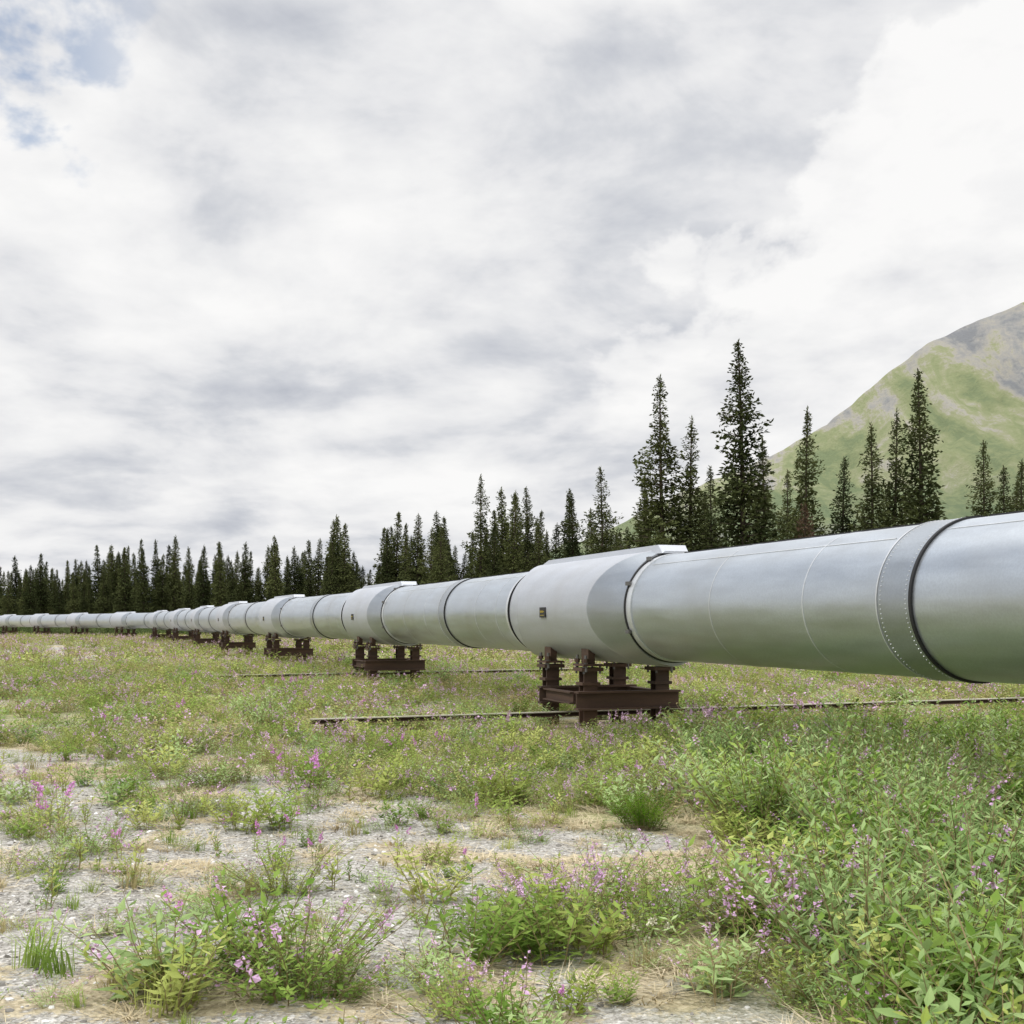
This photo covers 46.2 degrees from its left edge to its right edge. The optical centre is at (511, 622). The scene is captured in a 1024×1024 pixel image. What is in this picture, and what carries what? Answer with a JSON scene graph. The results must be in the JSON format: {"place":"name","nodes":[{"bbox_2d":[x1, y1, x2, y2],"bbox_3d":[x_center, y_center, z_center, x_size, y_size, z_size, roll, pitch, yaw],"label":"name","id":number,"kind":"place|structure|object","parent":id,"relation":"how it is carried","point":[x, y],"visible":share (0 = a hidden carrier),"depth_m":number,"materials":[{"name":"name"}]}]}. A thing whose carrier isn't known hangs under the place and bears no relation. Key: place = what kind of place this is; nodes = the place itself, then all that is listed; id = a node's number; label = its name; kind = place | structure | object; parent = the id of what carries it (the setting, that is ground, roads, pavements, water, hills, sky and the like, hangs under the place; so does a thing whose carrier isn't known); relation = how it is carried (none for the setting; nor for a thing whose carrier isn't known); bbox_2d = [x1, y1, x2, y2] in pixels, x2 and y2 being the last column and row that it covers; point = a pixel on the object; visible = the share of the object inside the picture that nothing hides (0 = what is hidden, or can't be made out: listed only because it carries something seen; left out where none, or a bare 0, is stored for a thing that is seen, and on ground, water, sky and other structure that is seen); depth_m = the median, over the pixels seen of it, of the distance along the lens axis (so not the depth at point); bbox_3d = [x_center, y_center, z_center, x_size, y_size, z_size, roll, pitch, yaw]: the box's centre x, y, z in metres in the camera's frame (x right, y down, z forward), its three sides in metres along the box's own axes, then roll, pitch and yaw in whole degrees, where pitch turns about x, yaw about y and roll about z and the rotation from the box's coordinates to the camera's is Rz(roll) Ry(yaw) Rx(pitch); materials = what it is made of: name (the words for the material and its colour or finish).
{"place":"outdoors","nodes":[
{"label":"outdoors","id":0,"kind":"place"},
{"bbox_2d":[0,631,742,669],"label":"distant meadow","id":1,"kind":"structure","parent":0,"point":[323,647],"depth_m":56.59,"materials":[{"name":"green plant"}]},
{"bbox_2d":[0,634,1023,1023],"bbox_3d":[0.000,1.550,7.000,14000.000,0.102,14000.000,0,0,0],"label":"ground","id":2,"kind":"structure","parent":0,"point":[214,1006],"depth_m":6.74,"materials":[{"name":"grey gravel"}]},
{"bbox_2d":[1,628,17,635],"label":"pipe support","id":3,"kind":"object","parent":2,"relation":"on","point":[12,630],"visible":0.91,"depth_m":145.67,"materials":[{"name":"brown metal"}]},
{"bbox_2d":[33,628,50,635],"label":"pipe support","id":4,"kind":"object","parent":2,"relation":"on","point":[48,631],"visible":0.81,"depth_m":133.94,"materials":[{"name":"brown metal"}]},
{"bbox_2d":[70,629,89,634],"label":"pipe support","id":5,"kind":"object","parent":2,"relation":"on","point":[75,632],"visible":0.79,"depth_m":122.30,"materials":[{"name":"brown metal"}]},
{"bbox_2d":[114,629,136,637],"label":"pipe support","id":6,"kind":"object","parent":2,"relation":"on","point":[127,633],"visible":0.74,"depth_m":110.70,"materials":[{"name":"brown metal"}]},
{"bbox_2d":[151,630,172,640],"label":"pipe support","id":7,"kind":"object","parent":2,"relation":"on","point":[155,634],"visible":0.75,"depth_m":97.82,"materials":[{"name":"brown metal"}]},
{"bbox_2d":[0,627,345,639],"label":"willow thicket","id":8,"kind":"object","parent":2,"relation":"on","point":[53,630],"visible":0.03,"depth_m":141.63,"materials":[{"name":"green plant"}]},
{"bbox_2d":[171,631,193,642],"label":"pipe support","id":9,"kind":"object","parent":2,"relation":"on","point":[177,637],"visible":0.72,"depth_m":84.50,"materials":[{"name":"brown metal"}]},
{"bbox_2d":[192,633,220,648],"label":"pipe support","id":10,"kind":"object","parent":2,"relation":"on","point":[199,640],"visible":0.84,"depth_m":71.02,"materials":[{"name":"brown metal"}]},
{"bbox_2d":[219,634,255,654],"bbox_3d":[-13.348,1.160,58.241,1.560,1.180,1.876,0,0,-20],"label":"pipe support","id":11,"kind":"object","parent":2,"relation":"on","point":[248,642],"visible":0.82,"depth_m":57.55,"materials":[{"name":"brown metal"}]},
{"bbox_2d":[264,639,313,662],"bbox_3d":[-8.355,1.160,44.734,1.560,1.180,1.877,0,0,-21],"label":"pipe support","id":12,"kind":"object","parent":2,"relation":"on","point":[272,645],"visible":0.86,"depth_m":44.09,"materials":[{"name":"brown metal"}]},
{"bbox_2d":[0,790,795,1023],"bbox_3d":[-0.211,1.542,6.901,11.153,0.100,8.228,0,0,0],"label":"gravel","id":13,"kind":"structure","parent":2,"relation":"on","point":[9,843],"depth_m":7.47,"materials":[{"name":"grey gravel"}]},
{"bbox_2d":[0,487,811,633],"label":"spruce forest","id":14,"kind":"object","parent":2,"relation":"on","point":[118,589],"visible":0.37,"depth_m":142.40,"materials":[{"name":"green plant"}]},
{"bbox_2d":[414,526,452,584],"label":"spruce tree","id":15,"kind":"object","parent":2,"relation":"on","point":[430,557],"visible":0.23,"depth_m":87.74,"materials":[{"name":"green plant"}]},
{"bbox_2d":[423,525,455,583],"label":"spruce tree","id":16,"kind":"object","parent":2,"relation":"on","point":[441,567],"visible":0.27,"depth_m":84.74,"materials":[{"name":"green plant"}]},
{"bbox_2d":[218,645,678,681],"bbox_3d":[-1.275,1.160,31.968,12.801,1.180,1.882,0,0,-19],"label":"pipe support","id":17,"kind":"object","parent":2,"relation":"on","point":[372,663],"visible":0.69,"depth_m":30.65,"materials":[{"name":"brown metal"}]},
{"bbox_2d":[0,510,1023,683],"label":"pipeline","id":18,"kind":"object","parent":17,"relation":"on","point":[939,600],"visible":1,"depth_m":12.93,"materials":[{"name":"metal"}]},
{"bbox_2d":[460,473,495,577],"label":"spruce tree","id":19,"kind":"object","parent":2,"relation":"on","point":[480,571],"visible":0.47,"depth_m":80.01,"materials":[{"name":"green plant"}]},
{"bbox_2d":[482,521,505,576],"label":"spruce tree","id":20,"kind":"object","parent":2,"relation":"on","point":[492,572],"visible":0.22,"depth_m":77.98,"materials":[{"name":"green plant"}]},
{"bbox_2d":[1,724,1008,956],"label":"cream flowers","id":21,"kind":"object","parent":2,"relation":"on","point":[653,920],"visible":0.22,"depth_m":6.31,"materials":[{"name":"beige plant"}]},
{"bbox_2d":[0,724,1015,1023],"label":"seedlings","id":22,"kind":"object","parent":2,"relation":"on","point":[218,844],"visible":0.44,"depth_m":7.56,"materials":[{"name":"green plant"}]},
{"bbox_2d":[0,736,1019,1023],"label":"dry grass","id":23,"kind":"structure","parent":2,"relation":"on","point":[522,864],"depth_m":7.65,"materials":[{"name":"beige plant"}]},
{"bbox_2d":[0,657,1023,1023],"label":"vetch patch","id":24,"kind":"object","parent":2,"relation":"on","point":[260,979],"visible":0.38,"depth_m":7.96,"materials":[{"name":"green plant"}]},
{"bbox_2d":[0,660,1023,1023],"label":"grass tufts","id":25,"kind":"object","parent":2,"relation":"on","point":[38,956],"visible":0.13,"depth_m":6.94,"materials":[{"name":"green plant"}]},
{"bbox_2d":[499,491,526,573],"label":"spruce tree","id":26,"kind":"object","parent":2,"relation":"on","point":[514,554],"visible":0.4,"depth_m":80.04,"materials":[{"name":"green plant"}]},
{"bbox_2d":[18,658,1009,1021],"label":"fireweed plants","id":27,"kind":"object","parent":2,"relation":"on","point":[258,832],"visible":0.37,"depth_m":9.01,"materials":[{"name":"plant"}]},
{"bbox_2d":[517,488,541,570],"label":"spruce tree","id":28,"kind":"object","parent":2,"relation":"on","point":[528,545],"visible":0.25,"depth_m":82.18,"materials":[{"name":"green plant"}]},
{"bbox_2d":[518,523,551,570],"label":"spruce tree","id":29,"kind":"object","parent":2,"relation":"on","point":[538,549],"visible":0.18,"depth_m":80.14,"materials":[{"name":"green plant"}]},
{"bbox_2d":[557,493,585,558],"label":"spruce tree","id":30,"kind":"object","parent":2,"relation":"on","point":[573,543],"visible":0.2,"depth_m":71.85,"materials":[{"name":"green plant"}]},
{"bbox_2d":[581,507,600,554],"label":"spruce tree","id":31,"kind":"object","parent":2,"relation":"on","point":[587,547],"visible":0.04,"depth_m":73.68,"materials":[{"name":"green plant"}]},
{"bbox_2d":[577,466,624,553],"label":"spruce tree","id":32,"kind":"object","parent":2,"relation":"on","point":[603,515],"visible":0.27,"depth_m":69.92,"materials":[{"name":"green plant"}]},
{"bbox_2d":[223,688,1023,1023],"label":"willowherb plants","id":33,"kind":"object","parent":2,"relation":"on","point":[867,876],"visible":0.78,"depth_m":6.79,"materials":[{"name":"green plant"}]},
{"bbox_2d":[629,477,657,547],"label":"spruce tree","id":34,"kind":"object","parent":2,"relation":"on","point":[640,513],"visible":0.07,"depth_m":59.97,"materials":[{"name":"green plant"}]},
{"bbox_2d":[594,778,693,830],"bbox_3d":[1.000,1.381,9.209,0.778,0.400,0.809,0,0,0],"label":"grass tuft","id":35,"kind":"object","parent":2,"relation":"on","point":[645,814],"visible":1,"depth_m":9.14,"materials":[{"name":"green plant"}]},
{"bbox_2d":[601,374,708,552],"bbox_3d":[6.970,-4.813,54.962,5.572,13.332,5.773,0,0,36],"label":"spruce tree","id":36,"kind":"object","parent":2,"relation":"on","point":[657,524],"visible":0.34,"depth_m":55.04,"materials":[{"name":"green plant"}]},
{"bbox_2d":[310,660,1023,737],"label":"pipe support","id":37,"kind":"object","parent":2,"relation":"on","point":[589,695],"visible":0.79,"depth_m":17.03,"materials":[{"name":"brown metal"}]},
{"bbox_2d":[669,416,714,550],"bbox_3d":[8.568,-3.890,55.931,4.186,11.659,4.375,0,0,12],"label":"spruce tree","id":38,"kind":"object","parent":2,"relation":"on","point":[692,513],"visible":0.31,"depth_m":55.91,"materials":[{"name":"green plant"}]},
{"bbox_2d":[697,465,729,548],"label":"spruce tree","id":39,"kind":"object","parent":2,"relation":"on","point":[712,532],"visible":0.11,"depth_m":59.82,"materials":[{"name":"green plant"}]},
{"bbox_2d":[703,339,781,549],"bbox_3d":[10.025,-5.254,52.026,5.304,14.286,6.078,-2,0,-41],"label":"spruce tree","id":40,"kind":"object","parent":2,"relation":"on","point":[741,489],"visible":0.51,"depth_m":52.06,"materials":[{"name":"green plant"}]},
{"bbox_2d":[747,437,792,541],"bbox_3d":[11.109,-3.293,53.866,3.654,10.266,4.159,-1,0,-27],"label":"spruce tree","id":41,"kind":"object","parent":2,"relation":"on","point":[765,490],"visible":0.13,"depth_m":53.76,"materials":[{"name":"green plant"}]},
{"bbox_2d":[767,469,810,540],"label":"spruce tree","id":42,"kind":"object","parent":2,"relation":"on","point":[787,501],"visible":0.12,"depth_m":59.82,"materials":[{"name":"green plant"}]},
{"bbox_2d":[780,405,828,538],"bbox_3d":[13.645,-4.024,56.163,4.156,12.240,4.193,1,0,30],"label":"spruce tree","id":43,"kind":"object","parent":2,"relation":"on","point":[806,495],"visible":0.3,"depth_m":55.83,"materials":[{"name":"green plant"}]},
{"bbox_2d":[794,504,816,537],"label":"dead spruce tree","id":44,"kind":"object","parent":2,"relation":"on","point":[805,520],"visible":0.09,"depth_m":49.93,"materials":[{"name":"brown plant"}]},
{"bbox_2d":[825,456,860,534],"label":"spruce tree","id":45,"kind":"object","parent":2,"relation":"on","point":[843,519],"visible":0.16,"depth_m":58.03,"materials":[{"name":"green plant"}]},
{"bbox_2d":[846,421,899,530],"bbox_3d":[16.581,-3.697,54.793,4.593,11.095,4.036,0,0,-44],"label":"spruce tree","id":46,"kind":"object","parent":2,"relation":"on","point":[880,516],"visible":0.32,"depth_m":54.89,"materials":[{"name":"green plant"}]},
{"bbox_2d":[875,410,911,526],"bbox_3d":[17.967,-4.150,56.950,4.192,12.076,4.010,-1,2,-44],"label":"spruce tree","id":47,"kind":"object","parent":2,"relation":"on","point":[895,496],"visible":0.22,"depth_m":56.55,"materials":[{"name":"green plant"}]},
{"bbox_2d":[891,368,947,525],"bbox_3d":[17.590,-4.579,51.964,5.010,12.940,4.372,-1,-1,26],"label":"spruce tree","id":48,"kind":"object","parent":2,"relation":"on","point":[920,514],"visible":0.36,"depth_m":51.65,"materials":[{"name":"green plant"}]},
{"bbox_2d":[964,440,1004,516],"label":"spruce tree","id":49,"kind":"object","parent":2,"relation":"on","point":[987,486],"visible":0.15,"depth_m":54.84,"materials":[{"name":"green plant"}]},
{"bbox_2d":[994,465,1016,513],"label":"spruce tree","id":50,"kind":"object","parent":2,"relation":"on","point":[1000,499],"visible":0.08,"depth_m":56.83,"materials":[{"name":"green plant"}]},
{"bbox_2d":[1004,458,1023,511],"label":"spruce tree","id":51,"kind":"object","parent":2,"relation":"on","point":[1020,480],"visible":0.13,"depth_m":53.94,"materials":[{"name":"green plant"}]},
{"bbox_2d":[1007,478,1023,511],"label":"spruce tree","id":52,"kind":"object","parent":2,"relation":"on","point":[1014,498],"visible":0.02,"depth_m":61.79,"materials":[{"name":"green plant"}]},
{"bbox_2d":[0,651,1023,1023],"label":"wildflower meadow","id":53,"kind":"structure","parent":0,"point":[356,691],"depth_m":20.85,"materials":[{"name":"green plant"}]},
{"bbox_2d":[0,652,1023,1023],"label":"broadleaf plants","id":54,"kind":"object","parent":53,"relation":"on","point":[516,928],"visible":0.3,"depth_m":6.28,"materials":[{"name":"green plant"}]},
{"bbox_2d":[0,653,1023,1023],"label":"lupine flowers","id":55,"kind":"object","parent":53,"relation":"on","point":[584,885],"visible":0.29,"depth_m":5.97,"materials":[{"name":"plant"}]},
{"bbox_2d":[0,0,1023,598],"label":"sky","id":56,"kind":"structure","parent":0,"point":[269,268],"materials":[{"name":"white"}]},
{"bbox_2d":[549,302,1023,559],"bbox_3d":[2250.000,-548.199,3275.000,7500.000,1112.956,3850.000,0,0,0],"label":"mountain","id":57,"kind":"structure","parent":0,"point":[972,376],"depth_m":2739.34,"materials":[{"name":"green plant"}]}
]}

